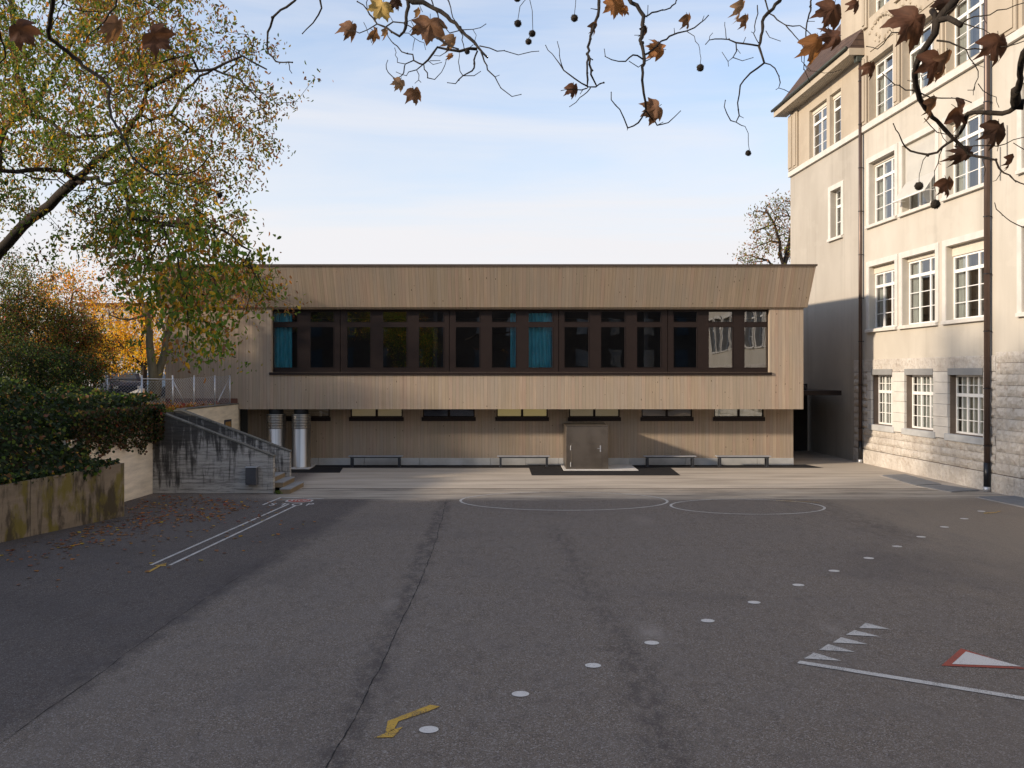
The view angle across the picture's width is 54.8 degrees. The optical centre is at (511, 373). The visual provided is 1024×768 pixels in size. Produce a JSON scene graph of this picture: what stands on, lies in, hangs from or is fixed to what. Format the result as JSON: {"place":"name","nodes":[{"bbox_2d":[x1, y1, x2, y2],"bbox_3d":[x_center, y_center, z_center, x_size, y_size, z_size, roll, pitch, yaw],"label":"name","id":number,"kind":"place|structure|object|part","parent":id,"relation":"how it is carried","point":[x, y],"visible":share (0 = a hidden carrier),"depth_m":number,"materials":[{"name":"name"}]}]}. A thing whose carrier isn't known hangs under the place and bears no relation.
{"place":"outdoors","nodes":[
{"label":"outdoors","id":0,"kind":"place"},
{"bbox_2d":[0,373,165,485],"bbox_3d":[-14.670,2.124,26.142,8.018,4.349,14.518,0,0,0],"label":"ivy bank","id":1,"kind":"structure","parent":0,"point":[96,423],"depth_m":27.32,"materials":[{"name":"green plant"}]},
{"bbox_2d":[0,0,320,383],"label":"autumn tree","id":2,"kind":"object","parent":1,"relation":"on","point":[145,64],"visible":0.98,"depth_m":20.19,"materials":[{"name":"green plant"}]},
{"bbox_2d":[56,396,247,432],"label":"terrace ground","id":3,"kind":"structure","parent":0,"point":[243,420],"depth_m":52.18,"materials":[{"name":"soil"}]},
{"bbox_2d":[0,244,58,375],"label":"autumn bush","id":4,"kind":"object","parent":3,"relation":"on","point":[12,299],"visible":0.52,"depth_m":36.14,"materials":[{"name":"green plant"}]},
{"bbox_2d":[0,323,88,401],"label":"evergreen shrub","id":5,"kind":"object","parent":3,"relation":"on","point":[16,372],"visible":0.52,"depth_m":33.29,"materials":[{"name":"green plant"}]},
{"bbox_2d":[0,269,103,387],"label":"autumn bush","id":6,"kind":"object","parent":3,"relation":"on","point":[49,323],"visible":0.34,"depth_m":37.57,"materials":[{"name":"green plant"}]},
{"bbox_2d":[2,330,119,392],"bbox_3d":[-16.187,0.101,34.776,4.373,3.284,3.795,0,0,-24],"label":"evergreen shrub","id":7,"kind":"object","parent":3,"relation":"on","point":[72,374],"visible":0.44,"depth_m":34.37,"materials":[{"name":"green plant"}]},
{"bbox_2d":[0,251,126,382],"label":"golden tree","id":8,"kind":"object","parent":3,"relation":"on","point":[88,298],"visible":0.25,"depth_m":57.47,"materials":[{"name":"orange plant"}]},
{"bbox_2d":[33,276,134,388],"bbox_3d":[-17.082,-1.075,38.913,3.632,5.569,4.020,0,0,-41],"label":"autumn bush","id":9,"kind":"object","parent":3,"relation":"on","point":[98,342],"visible":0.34,"depth_m":38.83,"materials":[{"name":"green plant"}]},
{"bbox_2d":[100,373,144,392],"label":"parked car","id":10,"kind":"object","parent":3,"relation":"on","point":[126,383],"visible":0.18,"depth_m":54.63,"materials":[{"name":"blue paint"}]},
{"bbox_2d":[83,289,164,390],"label":"golden tree","id":11,"kind":"object","parent":3,"relation":"on","point":[141,361],"visible":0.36,"depth_m":54.31,"materials":[{"name":"yellow plant"}]},
{"bbox_2d":[106,375,230,408],"bbox_3d":[-12.516,0.798,37.415,1.000,1.503,6.193,0,0,27],"label":"wire fence","id":12,"kind":"object","parent":3,"relation":"on","point":[193,388],"visible":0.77,"depth_m":37.48,"materials":[{"name":"metal"}]},
{"bbox_2d":[143,400,218,410],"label":"leaf litter","id":13,"kind":"object","parent":3,"relation":"on","point":[168,405],"visible":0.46,"depth_m":37.37,"materials":[{"name":"brown plant"}]},
{"bbox_2d":[91,236,272,401],"bbox_3d":[-13.156,-2.100,38.863,7.375,6.452,3.568,0,0,0],"label":"young tree","id":14,"kind":"object","parent":3,"relation":"on","point":[154,370],"visible":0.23,"depth_m":38.88,"materials":[{"name":"green plant"}]},
{"bbox_2d":[147,373,164,395],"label":"parked car","id":15,"kind":"object","parent":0,"point":[163,391],"visible":0.17,"depth_m":60.41,"materials":[{"name":"blue paint"}]},
{"bbox_2d":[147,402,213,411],"bbox_3d":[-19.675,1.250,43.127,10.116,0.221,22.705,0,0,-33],"label":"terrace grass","id":16,"kind":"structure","parent":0,"point":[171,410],"depth_m":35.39,"materials":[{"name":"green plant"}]},
{"bbox_2d":[0,0,840,342],"label":"sky","id":17,"kind":"structure","parent":0,"point":[472,172],"materials":[{"name":"blue"}]},
{"bbox_2d":[0,451,1023,767],"bbox_3d":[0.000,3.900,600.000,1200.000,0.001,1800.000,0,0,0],"label":"yard ground","id":18,"kind":"structure","parent":0,"point":[274,653],"depth_m":15.29,"materials":[{"name":"grey asphalt"}]},
{"bbox_2d":[0,463,123,542],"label":"mossy retaining wall","id":19,"kind":"structure","parent":18,"relation":"on","point":[28,508],"depth_m":24.64,"materials":[{"name":"concrete"}]},
{"bbox_2d":[59,432,152,501],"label":"beige retaining wall","id":20,"kind":"structure","parent":18,"relation":"on","point":[138,475],"depth_m":30.80,"materials":[{"name":"beige concrete"}]},
{"bbox_2d":[0,576,239,743],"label":"ground crack","id":21,"kind":"object","parent":18,"relation":"on","point":[109,666],"visible":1,"depth_m":12.79,"materials":[{"name":"grey asphalt"}]},
{"bbox_2d":[77,303,164,385],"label":"apartment block","id":22,"kind":"structure","parent":18,"relation":"on","point":[124,328],"depth_m":110.00,"materials":[{"name":"beige paint"}]},
{"bbox_2d":[149,563,165,571],"bbox_3d":[-7.140,3.892,19.846,0.238,0.001,0.955,0,0,0],"label":"painted arrow","id":23,"kind":"object","parent":18,"relation":"on","point":[164,564],"visible":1,"depth_m":20.04,"materials":[{"name":"yellow paint"}]},
{"bbox_2d":[0,495,315,586],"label":"leaf litter","id":24,"kind":"object","parent":18,"relation":"on","point":[140,522],"visible":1,"depth_m":25.82,"materials":[{"name":"brown plant"}]},
{"bbox_2d":[176,403,239,429],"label":"cream retaining wall","id":25,"kind":"structure","parent":18,"relation":"on","point":[220,413],"depth_m":38.40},
{"bbox_2d":[224,419,231,426],"bbox_3d":[-11.313,2.070,39.300,0.022,0.500,0.900,0,0,1],"label":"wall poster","id":26,"kind":"object","parent":25,"relation":"attached to","point":[228,422],"depth_m":39.35,"materials":[{"name":"orange paper"}]},
{"bbox_2d":[150,504,288,564],"bbox_3d":[-7.019,3.892,24.803,0.070,0.001,9.436,0,0,4],"label":"painted line","id":27,"kind":"object","parent":18,"relation":"on","point":[214,536],"visible":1,"depth_m":23.47,"materials":[{"name":"white paint"}]},
{"bbox_2d":[153,410,303,493],"bbox_3d":[-9.475,2.575,33.279,4.550,2.650,2.402,0,0,0],"label":"outdoor stair","id":28,"kind":"object","parent":18,"relation":"on","point":[194,453],"visible":0.95,"depth_m":32.20,"materials":[{"name":"concrete"}]},
{"bbox_2d":[245,466,258,484],"bbox_3d":[-8.450,3.306,32.058,0.383,0.584,0.276,0,0,0],"label":"wall box","id":29,"kind":"object","parent":28,"relation":"attached to","point":[251,475],"visible":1,"depth_m":31.93,"materials":[{"name":"grey metal"}]},
{"bbox_2d":[246,469,255,483],"bbox_3d":[-8.450,3.321,31.933,0.323,0.484,0.011,0,0,0],"label":"door","id":30,"kind":"structure","parent":29,"relation":"in","point":[250,473],"depth_m":31.93,"materials":[{"name":"grey metal"}]},
{"bbox_2d":[169,506,294,564],"bbox_3d":[-6.681,3.892,24.610,0.070,0.001,9.100,0,0,4],"label":"painted line","id":31,"kind":"object","parent":18,"relation":"on","point":[228,537],"visible":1,"depth_m":23.40,"materials":[{"name":"white paint"}]},
{"bbox_2d":[262,497,323,504],"bbox_3d":[-6.649,3.892,30.241,1.578,0.001,1.828,0,0,0],"label":"painted line","id":32,"kind":"object","parent":18,"relation":"on","point":[289,497],"visible":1,"depth_m":30.81,"materials":[{"name":"white paint"}]},
{"bbox_2d":[286,499,312,501],"bbox_3d":[-6.522,3.888,30.277,0.816,0.008,0.798,0,0,0],"label":"stop sign mark","id":33,"kind":"object","parent":18,"relation":"on","point":[301,500],"visible":1,"depth_m":30.29,"materials":[{"name":"red paint"}]},
{"bbox_2d":[291,464,315,468],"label":"concrete pad","id":34,"kind":"object","parent":18,"relation":"on","point":[312,465],"visible":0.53,"depth_m":40.78,"materials":[{"name":"grey concrete"}]},
{"bbox_2d":[266,409,285,447],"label":"ventilation shaft","id":35,"kind":"object","parent":34,"relation":"on","point":[276,425],"visible":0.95,"depth_m":40.80,"materials":[{"name":"metal"}]},
{"bbox_2d":[291,409,310,467],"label":"ventilation shaft","id":36,"kind":"object","parent":34,"relation":"on","point":[301,439],"visible":1,"depth_m":40.78,"materials":[{"name":"metal"}]},
{"bbox_2d":[291,468,342,472],"bbox_3d":[-8.033,3.895,39.875,2.484,0.001,1.960,0,0,0],"label":"asphalt patch","id":37,"kind":"object","parent":18,"relation":"on","point":[324,470],"visible":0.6,"depth_m":39.77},
{"bbox_2d":[325,500,446,767],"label":"ground crack","id":38,"kind":"object","parent":18,"relation":"on","point":[385,656],"visible":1,"depth_m":13.32,"materials":[{"name":"black asphalt"}]},
{"bbox_2d":[374,705,438,737],"bbox_3d":[-1.218,3.892,11.082,0.308,0.001,1.171,0,0,24],"label":"painted arrow","id":39,"kind":"object","parent":18,"relation":"on","point":[390,731],"visible":1,"depth_m":11.08,"materials":[{"name":"yellow paint"}]},
{"bbox_2d":[419,726,438,732],"bbox_3d":[-0.911,3.892,10.801,0.214,0.001,0.214,0,0,0],"label":"painted dot","id":40,"kind":"object","parent":18,"relation":"on","point":[428,729],"visible":1,"depth_m":10.80,"materials":[{"name":"white paint"}]},
{"bbox_2d":[155,264,817,464],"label":"timber school pavilion","id":41,"kind":"structure","parent":18,"relation":"on","point":[449,364],"depth_m":41.06,"materials":[{"name":"brown wood"}]},
{"bbox_2d":[273,309,339,371],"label":"window","id":42,"kind":"structure","parent":41,"relation":"in","point":[303,324],"depth_m":41.06,"materials":[{"name":"brown metal"}]},
{"bbox_2d":[284,409,330,420],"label":"basement window","id":43,"kind":"structure","parent":41,"relation":"in","point":[316,414],"depth_m":42.33,"materials":[{"name":"black glass"}]},
{"bbox_2d":[349,409,403,420],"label":"basement window","id":44,"kind":"structure","parent":41,"relation":"in","point":[356,414],"depth_m":42.33,"materials":[{"name":"beige glass"}]},
{"bbox_2d":[341,309,448,371],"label":"window","id":45,"kind":"structure","parent":41,"relation":"in","point":[376,324],"depth_m":41.06,"materials":[{"name":"brown metal"}]},
{"bbox_2d":[422,409,475,420],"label":"basement window","id":46,"kind":"structure","parent":41,"relation":"in","point":[428,414],"depth_m":42.33,"materials":[{"name":"black glass"}]},
{"bbox_2d":[450,309,557,371],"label":"window","id":47,"kind":"structure","parent":41,"relation":"in","point":[485,324],"depth_m":41.06,"materials":[{"name":"brown metal"}]},
{"bbox_2d":[495,409,548,420],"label":"basement window","id":48,"kind":"structure","parent":41,"relation":"in","point":[502,414],"depth_m":42.33,"materials":[{"name":"yellow glass"}]},
{"bbox_2d":[568,409,620,420],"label":"basement window","id":49,"kind":"structure","parent":41,"relation":"in","point":[574,414],"depth_m":42.33,"materials":[{"name":"beige glass"}]},
{"bbox_2d":[559,309,666,371],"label":"window","id":50,"kind":"structure","parent":41,"relation":"in","point":[594,324],"depth_m":41.06,"materials":[{"name":"brown metal"}]},
{"bbox_2d":[640,409,693,420],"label":"basement window","id":51,"kind":"structure","parent":41,"relation":"in","point":[647,414],"depth_m":42.33,"materials":[{"name":"grey glass"}]},
{"bbox_2d":[668,309,767,371],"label":"window","id":52,"kind":"structure","parent":41,"relation":"in","point":[702,324],"depth_m":41.06,"materials":[{"name":"brown metal"}]},
{"bbox_2d":[713,409,764,420],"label":"basement window","id":53,"kind":"structure","parent":41,"relation":"in","point":[719,414],"depth_m":42.33,"materials":[{"name":"beige glass"}]},
{"bbox_2d":[793,384,807,450],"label":"passage door","id":54,"kind":"structure","parent":41,"relation":"attached to","point":[800,429],"depth_m":50.00,"materials":[{"name":"brown metal"}]},
{"bbox_2d":[0,0,1023,227],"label":"plane tree","id":55,"kind":"object","parent":18,"relation":"on","point":[909,20],"visible":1,"depth_m":4.81,"materials":[{"name":"brown plant"}]},
{"bbox_2d":[512,691,528,696],"bbox_3d":[0.104,3.892,12.005,0.214,0.001,0.214,0,0,0],"label":"painted dot","id":56,"kind":"object","parent":18,"relation":"on","point":[520,693],"visible":1,"depth_m":12.01,"materials":[{"name":"white paint"}]},
{"bbox_2d":[459,492,668,509],"bbox_3d":[1.591,3.892,30.351,6.418,0.001,4.445,0,0,0],"label":"painted circle","id":57,"kind":"object","parent":18,"relation":"on","point":[460,500],"visible":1,"depth_m":29.85,"materials":[{"name":"white paint"}]},
{"bbox_2d":[312,464,821,467],"bbox_3d":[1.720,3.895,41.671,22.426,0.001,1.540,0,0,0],"label":"concrete plinth","id":58,"kind":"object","parent":18,"relation":"on","point":[557,466],"visible":0.67,"depth_m":41.49,"materials":[{"name":"grey concrete"}]},
{"bbox_2d":[348,455,402,466],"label":"yard bench","id":59,"kind":"object","parent":58,"relation":"on","point":[352,457],"visible":1,"depth_m":41.30,"materials":[{"name":"metal"}]},
{"bbox_2d":[497,455,549,466],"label":"yard bench","id":60,"kind":"object","parent":58,"relation":"on","point":[520,456],"visible":1,"depth_m":41.30,"materials":[{"name":"metal"}]},
{"bbox_2d":[561,464,637,470],"bbox_3d":[3.579,3.885,40.915,3.011,0.030,2.457,0,0,0],"label":"concrete pad","id":61,"kind":"object","parent":58,"relation":"on","point":[620,467],"visible":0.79,"depth_m":39.93,"materials":[{"name":"grey concrete"}]},
{"bbox_2d":[563,423,608,468],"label":"steel cabinet","id":62,"kind":"object","parent":61,"relation":"on","point":[585,445],"visible":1,"depth_m":40.10,"materials":[{"name":"metal"}]},
{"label":"cabinet door","id":63,"kind":"part","parent":62,"relation":"part of","materials":[{"name":"metal"}]},
{"bbox_2d":[643,455,696,466],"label":"yard bench","id":64,"kind":"object","parent":58,"relation":"on","point":[691,457],"visible":1,"depth_m":41.30,"materials":[{"name":"metal"}]},
{"bbox_2d":[715,455,770,466],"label":"yard bench","id":65,"kind":"object","parent":58,"relation":"on","point":[719,457],"visible":1,"depth_m":41.30,"materials":[{"name":"metal"}]},
{"bbox_2d":[585,663,600,667],"bbox_3d":[1.083,3.892,13.178,0.214,0.001,0.214,0,0,0],"label":"painted dot","id":66,"kind":"object","parent":18,"relation":"on","point":[593,665],"visible":1,"depth_m":13.17,"materials":[{"name":"white paint"}]},
{"bbox_2d":[529,468,678,474],"bbox_3d":[3.644,3.895,39.364,5.874,0.001,2.981,0,0,0],"label":"asphalt patch","id":67,"kind":"object","parent":18,"relation":"on","point":[640,471],"visible":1,"depth_m":38.96,"materials":[{"name":"black asphalt"}]},
{"bbox_2d":[302,488,927,488],"bbox_3d":[3.725,3.922,33.565,21.750,0.056,0.070,0,0,0],"label":"drain channel","id":68,"kind":"object","parent":18,"relation":"on","point":[614,488],"visible":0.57,"depth_m":33.53,"materials":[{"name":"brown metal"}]},
{"bbox_2d":[644,641,658,644],"bbox_3d":[2.023,3.892,14.287,0.214,0.001,0.214,0,0,0],"label":"painted dot","id":69,"kind":"object","parent":18,"relation":"on","point":[652,642],"visible":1,"depth_m":14.29,"materials":[{"name":"white paint"}]},
{"bbox_2d":[701,619,713,621],"bbox_3d":[3.088,3.892,15.566,0.214,0.001,0.214,0,0,0],"label":"painted dot","id":70,"kind":"object","parent":18,"relation":"on","point":[707,620],"visible":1,"depth_m":15.57,"materials":[{"name":"white paint"}]},
{"bbox_2d":[670,499,825,513],"bbox_3d":[6.909,3.892,29.016,4.524,0.001,3.373,0,0,0],"label":"painted circle","id":71,"kind":"object","parent":18,"relation":"on","point":[754,499],"visible":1,"depth_m":28.95,"materials":[{"name":"white paint"}]},
{"bbox_2d":[727,188,789,263],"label":"roof tree","id":72,"kind":"object","parent":18,"relation":"on","point":[780,245],"visible":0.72,"depth_m":71.82,"materials":[{"name":"brown plant"}]},
{"bbox_2d":[806,653,840,660],"bbox_3d":[4.284,3.892,13.504,0.442,0.001,0.360,0,0,38],"label":"painted triangle","id":73,"kind":"object","parent":18,"relation":"on","point":[816,656],"visible":1,"depth_m":13.54,"materials":[{"name":"white paint"}]},
{"bbox_2d":[820,644,853,651],"bbox_3d":[4.607,3.892,14.029,0.486,0.001,0.344,0,0,13],"label":"painted triangle","id":74,"kind":"object","parent":18,"relation":"on","point":[830,647],"visible":1,"depth_m":13.98,"materials":[{"name":"white paint"}]},
{"bbox_2d":[834,637,864,643],"bbox_3d":[4.856,3.892,14.301,0.341,0.001,0.468,0,0,-34],"label":"painted triangle","id":75,"kind":"object","parent":18,"relation":"on","point":[842,640],"visible":1,"depth_m":14.35,"materials":[{"name":"white paint"}]},
{"bbox_2d":[846,630,879,636],"bbox_3d":[5.252,3.892,14.827,0.482,0.001,0.317,0,0,13],"label":"painted triangle","id":76,"kind":"object","parent":18,"relation":"on","point":[854,632],"visible":1,"depth_m":14.79,"materials":[{"name":"white paint"}]},
{"bbox_2d":[860,623,887,628],"bbox_3d":[5.505,3.892,15.152,0.338,0.001,0.453,0,0,-31],"label":"painted triangle","id":77,"kind":"object","parent":18,"relation":"on","point":[866,625],"visible":1,"depth_m":15.20,"materials":[{"name":"white paint"}]},
{"bbox_2d":[798,661,1023,699],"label":"painted line","id":78,"kind":"object","parent":18,"relation":"on","point":[917,681],"visible":1,"depth_m":12.52,"materials":[{"name":"white paint"}]},
{"bbox_2d":[880,474,941,485],"bbox_3d":[14.575,3.877,36.124,1.095,0.045,3.914,0,0,2],"label":"light well cover","id":79,"kind":"object","parent":18,"relation":"on","point":[910,480],"visible":0.93,"depth_m":36.01,"materials":[{"name":"metal"}]},
{"bbox_2d":[916,485,979,492],"bbox_3d":[14.700,3.877,33.429,1.226,0.045,1.810,0,0,-18],"label":"light well cover","id":80,"kind":"object","parent":18,"relation":"on","point":[950,489],"visible":1,"depth_m":33.18,"materials":[{"name":"metal"}]},
{"bbox_2d":[941,648,1023,668],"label":"give way mark","id":81,"kind":"object","parent":18,"relation":"on","point":[963,657],"visible":1,"depth_m":13.34,"materials":[{"name":"white paint"}]},
{"bbox_2d":[975,496,1023,507],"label":"light well cover","id":82,"kind":"object","parent":18,"relation":"on","point":[1017,501],"visible":1,"depth_m":30.28,"materials":[{"name":"metal"}]},
{"bbox_2d":[771,0,1023,497],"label":"old school building","id":83,"kind":"structure","parent":0,"point":[913,331],"depth_m":38.99,"materials":[{"name":"paint"}]},
{"bbox_2d":[813,101,826,155],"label":"window","id":84,"kind":"structure","parent":83,"relation":"in","point":[821,108],"depth_m":48.77,"materials":[{"name":"white paint"}]},
{"bbox_2d":[803,384,841,394],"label":"passage canopy","id":85,"kind":"object","parent":83,"relation":"attached to","point":[806,391],"visible":0.16,"depth_m":44.90,"materials":[{"name":"brown metal"}]},
{"bbox_2d":[827,180,843,241],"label":"window","id":86,"kind":"structure","parent":83,"relation":"in","point":[840,184],"depth_m":46.95,"materials":[{"name":"white paint"}]},
{"bbox_2d":[833,90,840,143],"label":"window","id":87,"kind":"structure","parent":83,"relation":"in","point":[837,96],"depth_m":47.12,"materials":[{"name":"white paint"}]},
{"bbox_2d":[865,254,897,332],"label":"window","id":88,"kind":"structure","parent":83,"relation":"in","point":[892,267],"depth_m":41.77,"materials":[{"name":"white paint"}]},
{"bbox_2d":[865,143,897,228],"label":"window","id":89,"kind":"structure","parent":83,"relation":"in","point":[883,171],"depth_m":41.77,"materials":[{"name":"white paint"}]},
{"bbox_2d":[868,369,894,432],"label":"window","id":90,"kind":"structure","parent":83,"relation":"in","point":[886,374],"depth_m":41.63,"materials":[{"name":"white paint"}]},
{"bbox_2d":[876,0,888,11],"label":"window","id":91,"kind":"structure","parent":83,"relation":"in","point":[882,2],"depth_m":42.53,"materials":[{"name":"white paint"}]},
{"bbox_2d":[875,49,892,116],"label":"window","id":92,"kind":"structure","parent":83,"relation":"in","point":[885,68],"depth_m":41.96,"materials":[{"name":"white paint"}]},
{"bbox_2d":[897,242,938,328],"bbox_3d":[15.818,-3.320,37.989,0.600,3.060,3.303,0,0,-3],"label":"window","id":93,"kind":"structure","parent":83,"relation":"in","point":[918,275],"depth_m":38.46,"materials":[{"name":"white paint"}]},
{"bbox_2d":[897,122,938,217],"bbox_3d":[15.818,-7.795,37.989,0.600,3.050,3.303,0,0,-3],"label":"window","id":94,"kind":"structure","parent":83,"relation":"in","point":[918,199],"depth_m":38.38,"materials":[{"name":"white paint"}]},
{"bbox_2d":[901,369,937,437],"bbox_3d":[15.840,1.096,37.935,0.560,2.588,2.753,0,0,-3],"label":"window","id":95,"kind":"structure","parent":83,"relation":"in","point":[924,392],"depth_m":38.26,"materials":[{"name":"white paint"}]},
{"bbox_2d":[910,20,933,95],"bbox_3d":[16.032,-12.174,37.999,0.250,2.548,2.783,0,0,-3],"label":"window","id":96,"kind":"structure","parent":83,"relation":"in","point":[922,40],"depth_m":38.57,"materials":[{"name":"white paint"}]},
{"bbox_2d":[944,368,983,444],"bbox_3d":[16.008,1.096,34.410,0.560,2.588,2.803,0,0,-3],"label":"window","id":97,"kind":"structure","parent":83,"relation":"in","point":[971,394],"depth_m":34.75,"materials":[{"name":"white paint"}]},
{"bbox_2d":[940,228,990,324],"bbox_3d":[15.984,-3.320,34.422,0.600,3.060,3.253,0,0,-3],"label":"window","id":98,"kind":"structure","parent":83,"relation":"in","point":[964,251],"depth_m":34.96,"materials":[{"name":"white paint"}]},
{"bbox_2d":[940,94,990,201],"bbox_3d":[15.984,-7.795,34.422,0.600,3.050,3.253,0,0,-3],"label":"window","id":99,"kind":"structure","parent":83,"relation":"in","point":[965,171],"depth_m":34.86,"materials":[{"name":"white paint"}]},
{"bbox_2d":[955,0,983,66],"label":"window","id":100,"kind":"structure","parent":83,"relation":"in","point":[967,9],"depth_m":35.19,"materials":[{"name":"white paint"}]},
{"bbox_2d":[1015,218,1023,316],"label":"window","id":101,"kind":"structure","parent":83,"relation":"in","point":[1020,313],"depth_m":30.93,"materials":[{"name":"white paint"}]},
{"bbox_2d":[1015,75,1023,174],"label":"window","id":102,"kind":"structure","parent":83,"relation":"in","point":[1020,170],"depth_m":30.93,"materials":[{"name":"white paint"}]},
{"bbox_3d":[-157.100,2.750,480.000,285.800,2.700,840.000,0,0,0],"label":"parking ground","id":103,"kind":"structure","parent":0,"visible":0},
{"bbox_2d":[0,251,92,338],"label":"green tree","id":104,"kind":"object","parent":103,"relation":"on","point":[21,271],"visible":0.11,"depth_m":65.97,"materials":[{"name":"green plant"}]},
{"bbox_2d":[2,333,135,375],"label":"hedge tree","id":105,"kind":"object","parent":103,"relation":"on","point":[80,358],"visible":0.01,"depth_m":61.72,"materials":[{"name":"green plant"}]},
{"bbox_2d":[94,321,160,378],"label":"green tree","id":106,"kind":"object","parent":103,"relation":"on","point":[129,348],"visible":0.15,"depth_m":69.89,"materials":[{"name":"green plant"}]}
]}

